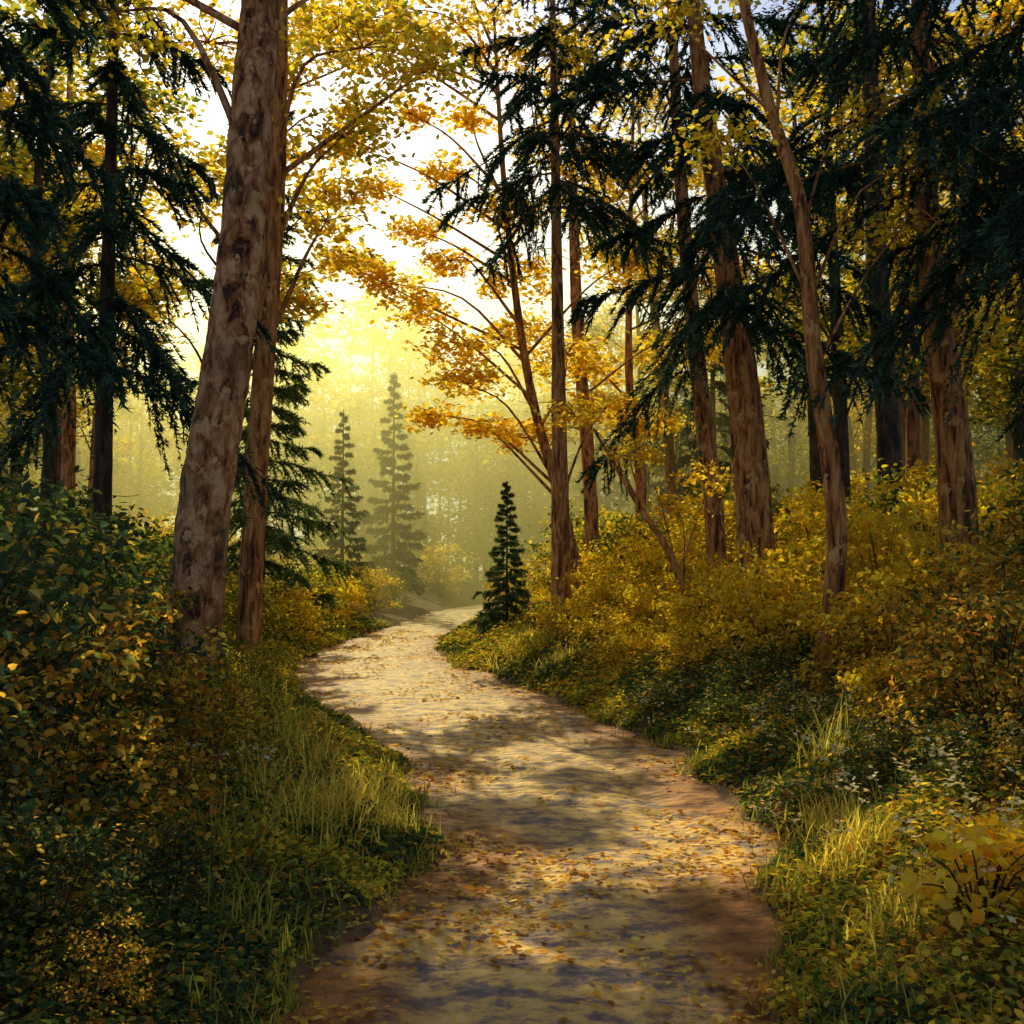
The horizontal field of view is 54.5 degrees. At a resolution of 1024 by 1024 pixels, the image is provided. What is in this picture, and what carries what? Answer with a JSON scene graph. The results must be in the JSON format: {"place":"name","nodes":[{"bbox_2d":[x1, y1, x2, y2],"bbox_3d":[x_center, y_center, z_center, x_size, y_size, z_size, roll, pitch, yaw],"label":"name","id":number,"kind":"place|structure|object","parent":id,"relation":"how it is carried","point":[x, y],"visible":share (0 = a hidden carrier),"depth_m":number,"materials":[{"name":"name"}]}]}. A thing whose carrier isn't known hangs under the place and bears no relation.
{"place":"outdoors","nodes":[
{"label":"outdoors","id":0,"kind":"place"},
{"bbox_2d":[0,550,1023,1023],"bbox_3d":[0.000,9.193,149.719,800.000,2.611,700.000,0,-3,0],"label":"forest ground","id":1,"kind":"structure","parent":0,"point":[426,602],"depth_m":5.27,"materials":[{"name":"green plant"}]},
{"bbox_2d":[0,648,123,906],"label":"dark shrub","id":2,"kind":"object","parent":1,"relation":"on","point":[27,807],"visible":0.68,"depth_m":4.13,"materials":[{"name":"green plant"}]},
{"bbox_2d":[0,457,126,736],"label":"dark shrub","id":3,"kind":"object","parent":1,"relation":"on","point":[27,487],"visible":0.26,"depth_m":6.18,"materials":[{"name":"green plant"}]},
{"bbox_2d":[0,0,143,518],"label":"spruce tree","id":4,"kind":"object","parent":1,"relation":"on","point":[91,356],"visible":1,"depth_m":7.81,"materials":[{"name":"green plant"}]},
{"bbox_2d":[0,461,152,632],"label":"green shrub","id":5,"kind":"object","parent":1,"relation":"on","point":[129,557],"visible":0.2,"depth_m":9.88,"materials":[{"name":"green plant"}]},
{"bbox_2d":[3,907,166,1023],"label":"russet shrub","id":6,"kind":"object","parent":1,"relation":"on","point":[118,976],"visible":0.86,"depth_m":3.47,"materials":[{"name":"orange plant"}]},
{"bbox_2d":[0,796,174,991],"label":"dark shrub","id":7,"kind":"object","parent":1,"relation":"on","point":[79,845],"visible":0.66,"depth_m":3.79,"materials":[{"name":"green plant"}]},
{"bbox_2d":[0,479,176,699],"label":"green shrub","id":8,"kind":"object","parent":1,"relation":"on","point":[84,536],"visible":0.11,"depth_m":8.39,"materials":[{"name":"green plant"}]},
{"bbox_2d":[0,31,178,556],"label":"beech tree","id":9,"kind":"object","parent":1,"relation":"on","point":[68,459],"visible":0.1,"depth_m":23.49,"materials":[{"name":"yellow plant"}]},
{"bbox_2d":[0,33,184,557],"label":"beech tree","id":10,"kind":"object","parent":1,"relation":"on","point":[11,268],"visible":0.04,"depth_m":25.73,"materials":[{"name":"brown plant"}]},
{"bbox_2d":[0,499,191,829],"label":"dark shrub","id":11,"kind":"object","parent":1,"relation":"on","point":[57,614],"visible":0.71,"depth_m":5.21,"materials":[{"name":"green plant"}]},
{"bbox_2d":[0,144,203,524],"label":"beech tree","id":12,"kind":"object","parent":1,"relation":"on","point":[148,254],"visible":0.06,"depth_m":28.91,"materials":[{"name":"yellow plant"}]},
{"bbox_2d":[0,0,207,543],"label":"golden maple tree","id":13,"kind":"object","parent":1,"relation":"on","point":[168,108],"visible":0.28,"depth_m":19.65,"materials":[{"name":"yellow plant"}]},
{"bbox_2d":[0,456,216,765],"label":"dark shrub","id":14,"kind":"object","parent":1,"relation":"on","point":[113,555],"visible":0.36,"depth_m":6.68,"materials":[{"name":"green plant"}]},
{"bbox_2d":[4,504,229,648],"bbox_3d":[-4.599,0.921,10.944,2.930,2.010,2.826,0,-3,-8],"label":"green shrub","id":15,"kind":"object","parent":1,"relation":"on","point":[169,545],"visible":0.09,"depth_m":10.95,"materials":[{"name":"green plant"}]},
{"bbox_2d":[0,560,245,812],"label":"russet shrub","id":16,"kind":"object","parent":1,"relation":"on","point":[184,689],"visible":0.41,"depth_m":6.13,"materials":[{"name":"brown plant"}]},
{"bbox_2d":[0,607,248,888],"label":"russet shrub","id":17,"kind":"object","parent":1,"relation":"on","point":[127,663],"visible":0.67,"depth_m":4.80,"materials":[{"name":"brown plant"}]},
{"bbox_2d":[16,571,250,733],"bbox_3d":[-2.888,1.131,7.624,1.739,1.354,1.704,1,-3,-14],"label":"russet shrub","id":18,"kind":"object","parent":1,"relation":"on","point":[141,634],"visible":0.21,"depth_m":7.54,"materials":[{"name":"brown plant"}]},
{"bbox_2d":[0,0,298,607],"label":"spruce tree","id":19,"kind":"object","parent":1,"relation":"on","point":[114,232],"visible":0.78,"depth_m":12.04,"materials":[{"name":"green plant"}]},
{"bbox_2d":[112,370,192,529],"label":"beech tree","id":20,"kind":"object","parent":1,"relation":"on","point":[172,442],"visible":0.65,"depth_m":58.38,"materials":[{"name":"plant"}]},
{"bbox_2d":[53,502,254,659],"bbox_3d":[-5.022,1.046,12.752,3.230,2.297,3.349,2,-4,-26],"label":"green shrub","id":21,"kind":"object","parent":1,"relation":"on","point":[146,542],"visible":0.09,"depth_m":12.73,"materials":[{"name":"green plant"}]},
{"bbox_2d":[84,807,234,922],"bbox_3d":[-1.597,1.600,4.518,0.711,0.501,0.646,3,-4,-42],"label":"dark shrub","id":22,"kind":"object","parent":1,"relation":"on","point":[158,883],"visible":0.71,"depth_m":4.48,"materials":[{"name":"green plant"}]},
{"bbox_2d":[105,732,237,831],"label":"russet shrub","id":23,"kind":"object","parent":1,"relation":"on","point":[196,775],"visible":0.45,"depth_m":5.53,"materials":[{"name":"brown plant"}]},
{"bbox_2d":[112,658,283,786],"bbox_3d":[-2.196,1.453,6.775,1.159,0.903,1.136,2,-4,-27],"label":"russet shrub","id":24,"kind":"object","parent":1,"relation":"on","point":[233,715],"visible":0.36,"depth_m":6.79,"materials":[{"name":"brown plant"}]},
{"bbox_2d":[6,0,444,697],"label":"old tree","id":25,"kind":"object","parent":1,"relation":"on","point":[204,506],"visible":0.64,"depth_m":9.99,"materials":[{"name":"brown plant"}]},
{"bbox_2d":[15,0,478,362],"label":"golden maple tree","id":26,"kind":"object","parent":1,"relation":"on","point":[331,190],"visible":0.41,"depth_m":19.32,"materials":[{"name":"yellow plant"}]},
{"bbox_2d":[161,105,356,618],"bbox_3d":[-5.994,-4.570,24.324,4.631,15.582,4.591,0,-3,0],"label":"spruce tree","id":27,"kind":"object","parent":1,"relation":"on","point":[288,393],"visible":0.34,"depth_m":23.99,"materials":[{"name":"green plant"}]},
{"bbox_2d":[226,570,306,642],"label":"mixed shrub","id":28,"kind":"object","parent":1,"relation":"on","point":[279,612],"visible":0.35,"depth_m":19.84,"materials":[{"name":"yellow plant"}]},
{"bbox_2d":[227,635,305,690],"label":"mixed shrub","id":29,"kind":"object","parent":1,"relation":"on","point":[265,649],"visible":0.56,"depth_m":10.84,"materials":[{"name":"green plant"}]},
{"bbox_2d":[84,0,503,661],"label":"slender tree","id":30,"kind":"object","parent":1,"relation":"on","point":[250,602],"visible":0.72,"depth_m":14.32,"materials":[{"name":"yellow plant"}]},
{"bbox_2d":[262,583,328,638],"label":"golden shrub","id":31,"kind":"object","parent":1,"relation":"on","point":[300,604],"visible":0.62,"depth_m":21.75,"materials":[{"name":"yellow plant"}]},
{"bbox_2d":[301,567,376,624],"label":"golden shrub","id":32,"kind":"object","parent":1,"relation":"on","point":[356,595],"visible":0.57,"depth_m":26.70,"materials":[{"name":"yellow plant"}]},
{"bbox_2d":[304,410,378,599],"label":"young spruce","id":33,"kind":"object","parent":1,"relation":"on","point":[336,543],"visible":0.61,"depth_m":33.98,"materials":[{"name":"green plant"}]},
{"bbox_2d":[340,563,403,611],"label":"golden shrub","id":34,"kind":"object","parent":1,"relation":"on","point":[383,580],"visible":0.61,"depth_m":32.79,"materials":[{"name":"yellow plant"}]},
{"bbox_2d":[353,372,427,601],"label":"young spruce","id":35,"kind":"object","parent":1,"relation":"on","point":[394,527],"visible":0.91,"depth_m":40.97,"materials":[{"name":"green plant"}]},
{"bbox_2d":[406,540,479,597],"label":"golden shrub","id":36,"kind":"object","parent":1,"relation":"on","point":[431,559],"visible":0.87,"depth_m":47.79,"materials":[{"name":"yellow plant"}]},
{"bbox_2d":[229,0,679,600],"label":"golden maple tree","id":37,"kind":"object","parent":1,"relation":"on","point":[581,358],"visible":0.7,"depth_m":21.83,"materials":[{"name":"yellow plant"}]},
{"bbox_2d":[468,481,532,635],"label":"spruce sapling","id":38,"kind":"object","parent":1,"relation":"on","point":[492,615],"visible":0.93,"depth_m":19.89,"materials":[{"name":"green plant"}]},
{"bbox_2d":[0,262,1012,589],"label":"distant forest","id":39,"kind":"object","parent":1,"relation":"on","point":[480,478],"visible":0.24,"depth_m":69.39,"materials":[{"name":"yellow plant"}]},
{"bbox_2d":[0,580,1023,1023],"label":"ground cover","id":40,"kind":"object","parent":1,"relation":"on","point":[206,936],"visible":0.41,"depth_m":5.13,"materials":[{"name":"green plant"}]},
{"bbox_2d":[420,0,680,620],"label":"spruce tree","id":41,"kind":"object","parent":1,"relation":"on","point":[533,138],"visible":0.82,"depth_m":19.42,"materials":[{"name":"green plant"}]},
{"bbox_2d":[142,651,1023,974],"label":"white wildflowers","id":42,"kind":"object","parent":1,"relation":"on","point":[948,793],"visible":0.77,"depth_m":5.58,"materials":[{"name":"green plant"}]},
{"bbox_2d":[519,500,650,595],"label":"mixed shrub","id":43,"kind":"object","parent":1,"relation":"on","point":[580,543],"visible":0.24,"depth_m":26.36,"materials":[{"name":"yellow plant"}]},
{"bbox_2d":[536,299,657,536],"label":"beech tree","id":44,"kind":"object","parent":1,"relation":"on","point":[611,345],"visible":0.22,"depth_m":46.13,"materials":[{"name":"yellow plant"}]},
{"bbox_2d":[567,306,628,527],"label":"spruce tree","id":45,"kind":"object","parent":1,"relation":"on","point":[599,489],"visible":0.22,"depth_m":48.92,"materials":[{"name":"green plant"}]},
{"bbox_2d":[571,562,670,622],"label":"golden shrub","id":46,"kind":"object","parent":1,"relation":"on","point":[598,595],"visible":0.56,"depth_m":16.70,"materials":[{"name":"yellow plant"}]},
{"bbox_2d":[519,7,730,582],"bbox_3d":[2.974,-5.631,25.299,5.964,16.448,3.769,0,-3,0],"label":"slender tree","id":47,"kind":"object","parent":1,"relation":"on","point":[591,521],"visible":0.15,"depth_m":25.11,"materials":[{"name":"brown plant"}]},
{"bbox_2d":[593,617,661,665],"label":"golden shrub","id":48,"kind":"object","parent":1,"relation":"on","point":[631,642],"visible":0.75,"depth_m":13.55,"materials":[{"name":"yellow plant"}]},
{"bbox_2d":[526,390,733,616],"bbox_3d":[2.001,0.034,15.904,3.616,3.905,1.683,0,-3,0],"label":"golden maple tree","id":49,"kind":"object","parent":1,"relation":"on","point":[669,552],"visible":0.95,"depth_m":15.81,"materials":[{"name":"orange plant"}]},
{"bbox_2d":[478,95,792,543],"bbox_3d":[3.664,-4.793,27.473,9.241,14.441,3.897,0,-3,0],"label":"golden maple tree","id":50,"kind":"object","parent":1,"relation":"on","point":[504,327],"visible":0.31,"depth_m":27.11,"materials":[{"name":"yellow plant"}]},
{"bbox_2d":[564,258,707,516],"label":"beech tree","id":51,"kind":"object","parent":1,"relation":"on","point":[647,462],"visible":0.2,"depth_m":35.90,"materials":[{"name":"yellow plant"}]},
{"bbox_2d":[528,72,762,538],"bbox_3d":[3.575,-5.332,30.401,7.401,15.570,5.878,-2,-4,25],"label":"beech tree","id":52,"kind":"object","parent":1,"relation":"on","point":[669,453],"visible":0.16,"depth_m":30.00,"materials":[{"name":"yellow plant"}]},
{"bbox_2d":[607,528,703,602],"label":"golden shrub","id":53,"kind":"object","parent":1,"relation":"on","point":[652,555],"visible":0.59,"depth_m":18.22,"materials":[{"name":"yellow plant"}]},
{"bbox_2d":[608,576,708,640],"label":"golden shrub","id":54,"kind":"object","parent":1,"relation":"on","point":[635,605],"visible":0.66,"depth_m":14.90,"materials":[{"name":"yellow plant"}]},
{"bbox_2d":[649,612,736,674],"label":"golden shrub","id":55,"kind":"object","parent":1,"relation":"on","point":[681,644],"visible":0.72,"depth_m":11.74,"materials":[{"name":"yellow plant"}]},
{"bbox_2d":[525,0,886,593],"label":"slender tree","id":56,"kind":"object","parent":1,"relation":"on","point":[715,539],"visible":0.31,"depth_m":17.70,"materials":[{"name":"brown plant"}]},
{"bbox_2d":[659,569,763,648],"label":"golden shrub","id":57,"kind":"object","parent":1,"relation":"on","point":[705,596],"visible":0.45,"depth_m":13.17,"materials":[{"name":"yellow plant"}]},
{"bbox_2d":[652,199,774,515],"bbox_3d":[6.391,-4.296,32.201,3.948,13.274,4.047,-1,-4,18],"label":"spruce tree","id":58,"kind":"object","parent":1,"relation":"on","point":[721,419],"visible":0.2,"depth_m":32.03,"materials":[{"name":"green plant"}]},
{"bbox_2d":[679,669,766,728],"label":"green shrub","id":59,"kind":"object","parent":1,"relation":"on","point":[726,703],"visible":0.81,"depth_m":9.76,"materials":[{"name":"green plant"}]},
{"bbox_2d":[545,0,931,620],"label":"spruce tree","id":60,"kind":"object","parent":1,"relation":"on","point":[752,488],"visible":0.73,"depth_m":15.01,"materials":[{"name":"green plant"}]},
{"bbox_2d":[705,634,800,704],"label":"dark shrub","id":61,"kind":"object","parent":1,"relation":"on","point":[751,664],"visible":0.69,"depth_m":10.17,"materials":[{"name":"green plant"}]},
{"bbox_2d":[695,571,820,664],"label":"golden shrub","id":62,"kind":"object","parent":1,"relation":"on","point":[768,621],"visible":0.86,"depth_m":11.26,"materials":[{"name":"yellow plant"}]},
{"bbox_2d":[700,540,817,612],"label":"golden shrub","id":63,"kind":"object","parent":1,"relation":"on","point":[724,573],"visible":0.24,"depth_m":13.79,"materials":[{"name":"yellow plant"}]},
{"bbox_2d":[709,291,832,517],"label":"beech tree","id":64,"kind":"object","parent":1,"relation":"on","point":[792,455],"visible":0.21,"depth_m":50.96,"materials":[{"name":"plant"}]},
{"bbox_2d":[744,665,846,737],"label":"dark shrub","id":65,"kind":"object","parent":1,"relation":"on","point":[782,705],"visible":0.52,"depth_m":8.69,"materials":[{"name":"green plant"}]},
{"bbox_2d":[729,533,876,634],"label":"golden shrub","id":66,"kind":"object","parent":1,"relation":"on","point":[774,585],"visible":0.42,"depth_m":11.69,"materials":[{"name":"yellow plant"}]},
{"bbox_2d":[604,0,1022,691],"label":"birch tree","id":67,"kind":"object","parent":1,"relation":"on","point":[836,526],"visible":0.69,"depth_m":10.14,"materials":[{"name":"brown plant"}]},
{"bbox_2d":[693,56,944,562],"bbox_3d":[8.242,-5.687,28.409,8.022,15.396,7.198,-1,-4,21],"label":"beech tree","id":68,"kind":"object","parent":1,"relation":"on","point":[815,466],"visible":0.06,"depth_m":27.71,"materials":[{"name":"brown plant"}]},
{"bbox_2d":[759,509,893,599],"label":"golden shrub","id":69,"kind":"object","parent":1,"relation":"on","point":[791,537],"visible":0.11,"depth_m":14.28,"materials":[{"name":"yellow plant"}]},
{"bbox_2d":[773,489,895,578],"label":"golden shrub","id":70,"kind":"object","parent":1,"relation":"on","point":[806,520],"visible":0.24,"depth_m":16.88,"materials":[{"name":"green plant"}]},
{"bbox_2d":[671,0,1023,620],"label":"spruce tree","id":71,"kind":"object","parent":1,"relation":"on","point":[957,491],"visible":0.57,"depth_m":11.03,"materials":[{"name":"green plant"}]},
{"bbox_2d":[711,2,994,517],"bbox_3d":[7.499,-5.658,23.965,7.697,14.773,6.906,3,-5,-44],"label":"beech tree","id":72,"kind":"object","parent":1,"relation":"on","point":[842,434],"visible":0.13,"depth_m":23.78,"materials":[{"name":"yellow plant"}]},
{"bbox_2d":[783,579,933,688],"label":"golden shrub","id":73,"kind":"object","parent":1,"relation":"on","point":[819,615],"visible":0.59,"depth_m":9.46,"materials":[{"name":"yellow plant"}]},
{"bbox_2d":[807,501,940,609],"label":"golden shrub","id":74,"kind":"object","parent":1,"relation":"on","point":[864,520],"visible":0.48,"depth_m":12.28,"materials":[{"name":"yellow plant"}]},
{"bbox_2d":[737,0,1023,565],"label":"slender tree","id":75,"kind":"object","parent":1,"relation":"on","point":[889,441],"visible":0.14,"depth_m":18.09,"materials":[{"name":"brown plant"}]},
{"bbox_2d":[848,713,928,784],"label":"dark shrub","id":76,"kind":"object","parent":1,"relation":"on","point":[883,738],"visible":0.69,"depth_m":6.47,"materials":[{"name":"green plant"}]},
{"bbox_2d":[831,646,958,732],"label":"golden shrub","id":77,"kind":"object","parent":1,"relation":"on","point":[863,671],"visible":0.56,"depth_m":7.49,"materials":[{"name":"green plant"}]},
{"bbox_2d":[805,580,985,709],"bbox_3d":[3.369,1.184,8.534,1.515,1.204,1.546,1,-3,-13],"label":"russet shrub","id":78,"kind":"object","parent":1,"relation":"on","point":[885,631],"visible":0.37,"depth_m":8.54,"materials":[{"name":"orange plant"}]},
{"bbox_2d":[768,0,1023,468],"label":"spruce tree","id":79,"kind":"object","parent":1,"relation":"on","point":[1002,237],"visible":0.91,"depth_m":9.60,"materials":[{"name":"green plant"}]},
{"bbox_2d":[792,0,1023,509],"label":"beech tree","id":80,"kind":"object","parent":1,"relation":"on","point":[912,434],"visible":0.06,"depth_m":26.20,"materials":[{"name":"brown plant"}]},
{"bbox_2d":[824,454,1011,582],"bbox_3d":[6.470,0.195,15.627,3.123,2.165,2.645,1,-4,-19],"label":"mixed shrub","id":81,"kind":"object","parent":1,"relation":"on","point":[874,504],"visible":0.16,"depth_m":15.38,"materials":[{"name":"yellow plant"}]},
{"bbox_2d":[817,0,1023,383],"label":"beech tree","id":82,"kind":"object","parent":1,"relation":"on","point":[1007,8],"visible":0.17,"depth_m":21.28,"materials":[{"name":"yellow plant"}]},
{"bbox_2d":[820,15,1023,490],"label":"beech tree","id":83,"kind":"object","parent":1,"relation":"on","point":[903,420],"visible":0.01,"depth_m":28.28,"materials":[{"name":"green plant"}]},
{"bbox_2d":[847,470,1015,596],"bbox_3d":[5.572,0.392,13.413,2.411,1.870,2.150,1,-3,-9],"label":"golden shrub","id":84,"kind":"object","parent":1,"relation":"on","point":[926,512],"visible":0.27,"depth_m":13.34,"materials":[{"name":"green plant"}]},
{"bbox_2d":[845,527,1023,661],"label":"golden shrub","id":85,"kind":"object","parent":1,"relation":"on","point":[887,578],"visible":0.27,"depth_m":9.69,"materials":[{"name":"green plant"}]},
{"bbox_2d":[860,570,1023,767],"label":"russet shrub","id":86,"kind":"object","parent":1,"relation":"on","point":[952,626],"visible":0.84,"depth_m":6.08,"materials":[{"name":"orange plant"}]},
{"bbox_2d":[871,533,1023,721],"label":"russet shrub","id":87,"kind":"object","parent":1,"relation":"on","point":[963,573],"visible":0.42,"depth_m":7.10,"materials":[{"name":"brown plant"}]},
{"bbox_2d":[872,500,1023,680],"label":"russet shrub","id":88,"kind":"object","parent":1,"relation":"on","point":[943,557],"visible":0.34,"depth_m":8.04,"materials":[{"name":"brown plant"}]},
{"bbox_2d":[889,708,1023,805],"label":"green shrub","id":89,"kind":"object","parent":1,"relation":"on","point":[953,733],"visible":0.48,"depth_m":5.50,"materials":[{"name":"green plant"}]},
{"bbox_2d":[895,816,1023,946],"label":"yellow leaved plant","id":90,"kind":"object","parent":1,"relation":"on","point":[931,886],"visible":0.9,"depth_m":3.86,"materials":[{"name":"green plant"}]},
{"bbox_2d":[903,442,1023,549],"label":"golden shrub","id":91,"kind":"object","parent":1,"relation":"on","point":[996,484],"visible":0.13,"depth_m":24.07,"materials":[{"name":"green plant"}]},
{"bbox_2d":[904,130,1023,548],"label":"beech tree","id":92,"kind":"object","parent":1,"relation":"on","point":[992,382],"visible":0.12,"depth_m":30.72,"materials":[{"name":"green plant"}]},
{"bbox_2d":[909,122,1023,547],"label":"beech tree","id":93,"kind":"object","parent":1,"relation":"on","point":[1010,363],"visible":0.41,"depth_m":27.90,"materials":[{"name":"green plant"}]},
{"bbox_2d":[924,519,1023,664],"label":"russet shrub","id":94,"kind":"object","parent":1,"relation":"on","point":[996,534],"visible":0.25,"depth_m":8.79,"materials":[{"name":"brown plant"}]},
{"bbox_2d":[939,811,1023,891],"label":"yellow leaved plant","id":95,"kind":"object","parent":1,"relation":"on","point":[985,821],"visible":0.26,"depth_m":4.23,"materials":[{"name":"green plant"}]},
{"bbox_2d":[943,530,1023,723],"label":"russet shrub","id":96,"kind":"object","parent":1,"relation":"on","point":[1020,653],"visible":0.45,"depth_m":6.21,"materials":[{"name":"brown plant"}]},
{"bbox_2d":[952,707,1023,820],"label":"russet shrub","id":97,"kind":"object","parent":1,"relation":"on","point":[1004,746],"visible":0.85,"depth_m":5.02,"materials":[{"name":"brown plant"}]},
{"bbox_2d":[0,0,1023,572],"label":"sky","id":98,"kind":"structure","parent":0,"point":[191,246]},
{"bbox_2d":[271,603,786,1023],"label":"forest path","id":99,"kind":"structure","parent":0,"point":[468,986],"depth_m":5.62,"materials":[{"name":"brown soil"}]},
{"bbox_2d":[257,630,806,1023],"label":"fallen leaves","id":100,"kind":"object","parent":99,"relation":"on","point":[434,930],"visible":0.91,"depth_m":5.34,"materials":[{"name":"orange plant"}]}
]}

